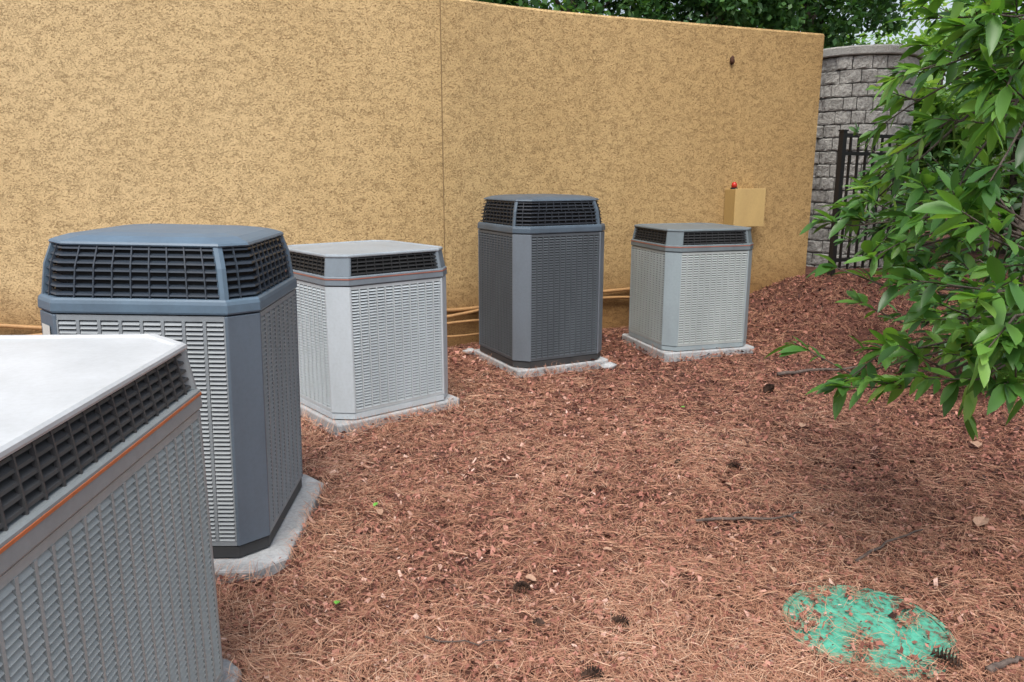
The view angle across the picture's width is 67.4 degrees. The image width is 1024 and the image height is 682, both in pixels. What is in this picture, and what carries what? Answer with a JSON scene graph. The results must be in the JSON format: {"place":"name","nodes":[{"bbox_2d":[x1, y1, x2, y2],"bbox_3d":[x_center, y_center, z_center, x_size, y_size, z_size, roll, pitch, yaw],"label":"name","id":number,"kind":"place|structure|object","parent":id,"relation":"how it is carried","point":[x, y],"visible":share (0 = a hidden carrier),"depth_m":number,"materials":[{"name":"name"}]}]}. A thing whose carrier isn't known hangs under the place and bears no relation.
{"place":"outdoors","nodes":[
{"label":"outdoors","id":0,"kind":"place"},
{"bbox_2d":[214,218,1023,681],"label":"ground","id":1,"kind":"structure","parent":0,"point":[794,308],"depth_m":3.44,"materials":[{"name":"brown plant"}]},
{"bbox_2d":[223,659,241,681],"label":"concrete pad","id":2,"kind":"object","parent":1,"relation":"on","point":[226,663],"visible":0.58,"depth_m":2.12,"materials":[{"name":"grey concrete"}]},
{"bbox_2d":[0,334,223,681],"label":"air conditioner","id":3,"kind":"object","parent":2,"relation":"on","point":[107,571],"visible":1,"depth_m":1.48,"materials":[{"name":"grey metal"}]},
{"bbox_2d":[214,474,323,583],"bbox_3d":[-1.272,0.750,3.101,0.890,0.100,0.890,1,12,-3],"label":"concrete pad","id":4,"kind":"object","parent":1,"relation":"on","point":[278,544],"visible":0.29,"depth_m":2.84,"materials":[{"name":"grey concrete"}]},
{"bbox_2d":[38,224,302,557],"bbox_3d":[-1.259,0.139,2.969,0.742,1.148,0.742,1,12,-3],"label":"air conditioner","id":5,"kind":"object","parent":4,"relation":"on","point":[220,301],"visible":0.56,"depth_m":2.63,"materials":[{"name":"metal"}]},
{"bbox_2d":[376,509,382,514],"bbox_3d":[-0.548,0.705,3.181,0.029,0.011,0.045,-3,22,-26],"label":"fallen leaf","id":6,"kind":"object","parent":1,"relation":"on","point":[379,511],"visible":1,"depth_m":3.18,"materials":[{"name":"beige plant"}]},
{"bbox_2d":[300,394,459,436],"bbox_3d":[-0.895,0.388,4.772,0.830,0.100,0.830,-10,16,-39],"label":"concrete pad","id":7,"kind":"object","parent":1,"relation":"on","point":[317,416],"visible":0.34,"depth_m":4.39,"materials":[{"name":"grey concrete"}]},
{"bbox_2d":[282,240,447,419],"bbox_3d":[-0.895,-0.112,4.664,0.800,0.920,0.800,-10,16,-39],"label":"air conditioner","id":8,"kind":"object","parent":7,"relation":"on","point":[372,325],"visible":0.91,"depth_m":4.34,"materials":[{"name":"grey metal"}]},
{"bbox_2d":[0,0,823,347],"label":"stucco wall","id":9,"kind":"structure","parent":1,"relation":"on","point":[428,122],"depth_m":5.87,"materials":[{"name":"beige paint"}]},
{"bbox_2d":[0,287,629,329],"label":"wall pipe","id":10,"kind":"object","parent":9,"relation":"attached to","point":[32,327],"depth_m":6.31,"materials":[{"name":"paint"}]},
{"bbox_2d":[28,296,629,334],"bbox_3d":[-2.027,-0.155,6.110,7.017,0.142,0.539,-3,13,-14],"label":"wall pipe","id":11,"kind":"object","parent":9,"relation":"attached to","point":[477,310],"depth_m":6.37,"materials":[{"name":"paint"}]},
{"bbox_2d":[447,319,478,324],"bbox_3d":[-2.564,-0.029,5.952,5.905,0.124,0.396,-3,12,-12],"label":"wall pipe","id":12,"kind":"object","parent":9,"relation":"attached to","point":[463,321],"depth_m":6.31,"materials":[{"name":"paint"}]},
{"bbox_2d":[447,333,478,337],"bbox_3d":[-0.942,-0.011,6.190,2.581,0.092,0.206,-4,13,-19],"label":"wall pipe","id":13,"kind":"object","parent":9,"relation":"attached to","point":[462,335],"depth_m":6.30,"materials":[{"name":"paint"}]},
{"bbox_2d":[730,56,734,64],"bbox_3d":[2.012,-2.564,7.015,0.047,0.084,0.047,0,12,0],"label":"mud nest","id":14,"kind":"object","parent":9,"relation":"attached to","point":[732,60],"visible":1,"depth_m":7.00,"materials":[{"name":"brown soil"}]},
{"bbox_2d":[723,182,765,226],"bbox_3d":[2.203,-1.298,7.285,0.344,0.414,0.174,-5,13,-21],"label":"electrical box","id":15,"kind":"object","parent":9,"relation":"attached to","point":[744,207],"visible":0.9,"depth_m":7.21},
{"bbox_2d":[425,636,510,645],"bbox_3d":[-0.132,0.906,2.323,0.265,0.018,0.032,0,12,0],"label":"fallen twig","id":16,"kind":"object","parent":1,"relation":"on","point":[433,639],"visible":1,"depth_m":2.32,"materials":[{"name":"brown wood"}]},
{"bbox_2d":[462,348,474,354],"bbox_3d":[-0.334,0.083,6.110,0.100,0.053,0.099,9,15,36],"label":"concrete lump","id":17,"kind":"object","parent":1,"relation":"on","point":[469,350],"visible":0.73,"depth_m":6.08,"materials":[{"name":"grey concrete"}]},
{"bbox_2d":[473,0,523,5],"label":"evergreen tree","id":18,"kind":"object","parent":1,"relation":"on","point":[504,3],"visible":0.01,"depth_m":8.67,"materials":[{"name":"green plant"}]},
{"bbox_2d":[513,581,530,593],"bbox_3d":[0.035,0.847,2.636,0.063,0.048,0.048,10,29,-20],"label":"pine cone","id":19,"kind":"object","parent":1,"relation":"on","point":[518,586],"visible":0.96,"depth_m":2.63,"materials":[{"name":"brown plant"}]},
{"bbox_2d":[525,574,535,580],"bbox_3d":[0.066,0.826,2.679,0.045,0.009,0.029,14,21,32],"label":"fallen leaf","id":20,"kind":"object","parent":1,"relation":"on","point":[531,577],"visible":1,"depth_m":2.68,"materials":[{"name":"beige plant"}]},
{"bbox_2d":[532,618,544,627],"bbox_3d":[0.084,0.896,2.433,0.048,0.036,0.037,-12,-2,33],"label":"pine cone","id":21,"kind":"object","parent":1,"relation":"on","point":[539,621],"visible":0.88,"depth_m":2.42,"materials":[{"name":"brown plant"}]},
{"bbox_2d":[474,349,607,377],"bbox_3d":[0.210,0.149,5.877,0.770,0.100,0.770,-6,14,-26],"label":"concrete pad","id":22,"kind":"object","parent":1,"relation":"on","point":[510,368],"visible":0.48,"depth_m":5.55,"materials":[{"name":"grey concrete"}]},
{"bbox_2d":[477,194,604,367],"bbox_3d":[0.210,-0.487,5.739,0.757,1.198,0.757,-6,14,-26],"label":"air conditioner","id":23,"kind":"object","parent":22,"relation":"on","point":[540,265],"visible":1,"depth_m":5.43,"materials":[{"name":"grey metal"}]},
{"bbox_2d":[479,0,689,21],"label":"evergreen tree","id":24,"kind":"object","parent":1,"relation":"on","point":[599,7],"visible":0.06,"depth_m":8.24,"materials":[{"name":"green plant"}]},
{"bbox_2d":[581,666,604,681],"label":"pine cone","id":25,"kind":"object","parent":1,"relation":"on","point":[594,671],"visible":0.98,"depth_m":2.15,"materials":[{"name":"brown plant"}]},
{"bbox_2d":[522,0,674,18],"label":"evergreen tree","id":26,"kind":"object","parent":1,"relation":"on","point":[576,11],"depth_m":10.49,"materials":[{"name":"green plant"}]},
{"bbox_2d":[599,362,616,369],"bbox_3d":[0.706,0.184,5.649,0.124,0.057,0.092,-4,13,-18],"label":"concrete lump","id":27,"kind":"object","parent":1,"relation":"on","point":[611,365],"visible":0.93,"depth_m":5.62,"materials":[{"name":"grey concrete"}]},
{"bbox_2d":[612,614,630,627],"bbox_3d":[0.346,0.887,2.430,0.059,0.045,0.045,16,15,7],"label":"pine cone","id":28,"kind":"object","parent":1,"relation":"on","point":[617,619],"visible":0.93,"depth_m":2.42,"materials":[{"name":"brown plant"}]},
{"bbox_2d":[622,333,753,361],"bbox_3d":[1.441,0.040,6.381,0.800,0.100,0.800,-4,13,-17],"label":"concrete pad","id":29,"kind":"object","parent":1,"relation":"on","point":[647,347],"visible":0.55,"depth_m":6.02,"materials":[{"name":"grey concrete"}]},
{"bbox_2d":[629,223,753,350],"bbox_3d":[1.441,-0.468,6.271,0.770,0.935,0.770,-4,13,-17],"label":"air conditioner","id":30,"kind":"object","parent":29,"relation":"on","point":[689,286],"visible":1,"depth_m":5.95,"materials":[{"name":"grey metal"}]},
{"bbox_2d":[612,0,824,31],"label":"evergreen tree","id":31,"kind":"object","parent":1,"relation":"on","point":[718,12],"visible":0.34,"depth_m":8.56,"materials":[{"name":"green plant"}]},
{"bbox_2d":[726,461,740,470],"bbox_3d":[1.066,0.601,3.703,0.069,0.052,0.052,-7,-5,11],"label":"pine cone","id":32,"kind":"object","parent":1,"relation":"on","point":[732,464],"visible":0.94,"depth_m":3.69,"materials":[{"name":"brown plant"}]},
{"bbox_2d":[621,1,853,44],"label":"evergreen tree","id":33,"kind":"object","parent":1,"relation":"on","point":[852,27],"visible":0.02,"depth_m":11.98,"materials":[{"name":"green plant"}]},
{"bbox_2d":[696,511,800,521],"bbox_3d":[0.973,0.719,3.133,0.450,0.033,0.112,0,12,0],"label":"fallen twig","id":34,"kind":"object","parent":1,"relation":"on","point":[732,518],"visible":1,"depth_m":3.13,"materials":[{"name":"brown wood"}]},
{"bbox_2d":[763,383,773,392],"bbox_3d":[1.673,0.309,5.002,0.070,0.067,0.071,4,13,17],"label":"pine cone","id":35,"kind":"object","parent":1,"relation":"on","point":[769,387],"visible":0.97,"depth_m":4.98,"materials":[{"name":"brown plant"}]},
{"bbox_2d":[776,366,856,375],"bbox_3d":[2.218,0.206,5.538,0.762,0.037,0.066,-4,13,-19],"label":"fallen twig","id":36,"kind":"object","parent":1,"relation":"on","point":[805,370],"visible":0.84,"depth_m":5.53,"materials":[{"name":"brown wood"}]},
{"bbox_2d":[733,0,915,48],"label":"evergreen tree","id":37,"kind":"object","parent":1,"relation":"on","point":[834,26],"visible":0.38,"depth_m":9.31,"materials":[{"name":"green plant"}]},
{"bbox_2d":[837,32,862,46],"bbox_3d":[6.192,-4.421,15.968,3.281,4.257,3.746,0,12,0],"label":"leafy tree","id":38,"kind":"object","parent":1,"relation":"on","point":[857,41],"depth_m":15.15,"materials":[{"name":"green plant"}]},
{"bbox_2d":[806,44,923,268],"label":"block pillar","id":39,"kind":"structure","parent":1,"relation":"on","point":[850,75],"depth_m":7.94,"materials":[{"name":"stone"}]},
{"bbox_2d":[827,129,906,276],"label":"iron gate","id":40,"kind":"structure","parent":1,"relation":"on","point":[844,134],"depth_m":7.46,"materials":[{"name":"black metal"}]},
{"bbox_2d":[782,585,957,679],"bbox_3d":[1.117,0.921,2.426,0.506,0.047,0.506,-4,13,-20],"label":"access lid","id":41,"kind":"object","parent":1,"relation":"on","point":[865,612],"visible":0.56,"depth_m":2.40,"materials":[{"name":"green plastic"}]},
{"bbox_2d":[855,529,922,561],"bbox_3d":[1.447,0.770,2.937,0.470,0.023,0.020,-8,15,-34],"label":"fallen twig","id":42,"kind":"object","parent":1,"relation":"on","point":[873,550],"visible":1,"depth_m":2.90,"materials":[{"name":"brown wood"}]},
{"bbox_2d":[764,0,1023,439],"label":"broadleaf shrub","id":43,"kind":"object","parent":1,"relation":"on","point":[986,35],"visible":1,"depth_m":2.53,"materials":[{"name":"green plant"}]},
{"bbox_2d":[833,123,1023,385],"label":"broadleaf shrub","id":44,"kind":"object","parent":1,"relation":"on","point":[1012,205],"visible":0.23,"depth_m":5.26,"materials":[{"name":"green plant"}]},
{"bbox_2d":[861,0,1023,224],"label":"leafy tree","id":45,"kind":"object","parent":1,"relation":"on","point":[924,36],"visible":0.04,"depth_m":14.30,"materials":[{"name":"green plant"}]},
{"bbox_2d":[904,70,982,232],"bbox_3d":[5.366,-2.290,10.332,1.862,2.485,1.770,0,12,0],"label":"leafy tree","id":46,"kind":"object","parent":1,"relation":"on","point":[931,82],"visible":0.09,"depth_m":9.66,"materials":[{"name":"green plant"}]},
{"bbox_2d":[930,647,962,671],"bbox_3d":[1.262,0.925,2.228,0.086,0.065,0.066,27,9,33],"label":"pine cone","id":47,"kind":"object","parent":1,"relation":"on","point":[941,656],"visible":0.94,"depth_m":2.22,"materials":[{"name":"brown plant"}]},
{"bbox_2d":[914,47,1023,253],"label":"leafy tree","id":48,"kind":"object","parent":1,"relation":"on","point":[1008,181],"visible":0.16,"depth_m":9.53,"materials":[{"name":"green plant"}]},
{"bbox_2d":[969,441,981,446],"bbox_3d":[2.411,0.532,3.993,0.055,0.021,0.085,-1,11,7],"label":"fallen leaf","id":49,"kind":"object","parent":1,"relation":"on","point":[977,443],"visible":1,"depth_m":4.00,"materials":[{"name":"beige plant"}]},
{"bbox_2d":[973,516,988,525],"bbox_3d":[1.897,0.724,3.103,0.085,0.020,0.054,-22,20,-37],"label":"fallen leaf","id":50,"kind":"object","parent":1,"relation":"on","point":[981,520],"visible":1,"depth_m":3.10,"materials":[{"name":"beige plant"}]},
{"bbox_2d":[985,655,1023,674],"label":"fallen twig","id":51,"kind":"object","parent":1,"relation":"on","point":[1001,664],"visible":1,"depth_m":2.20,"materials":[{"name":"grey wood"}]},
{"bbox_2d":[528,0,1023,176],"label":"sky","id":52,"kind":"structure","parent":0,"point":[915,29],"materials":[{"name":"white"}]}
]}

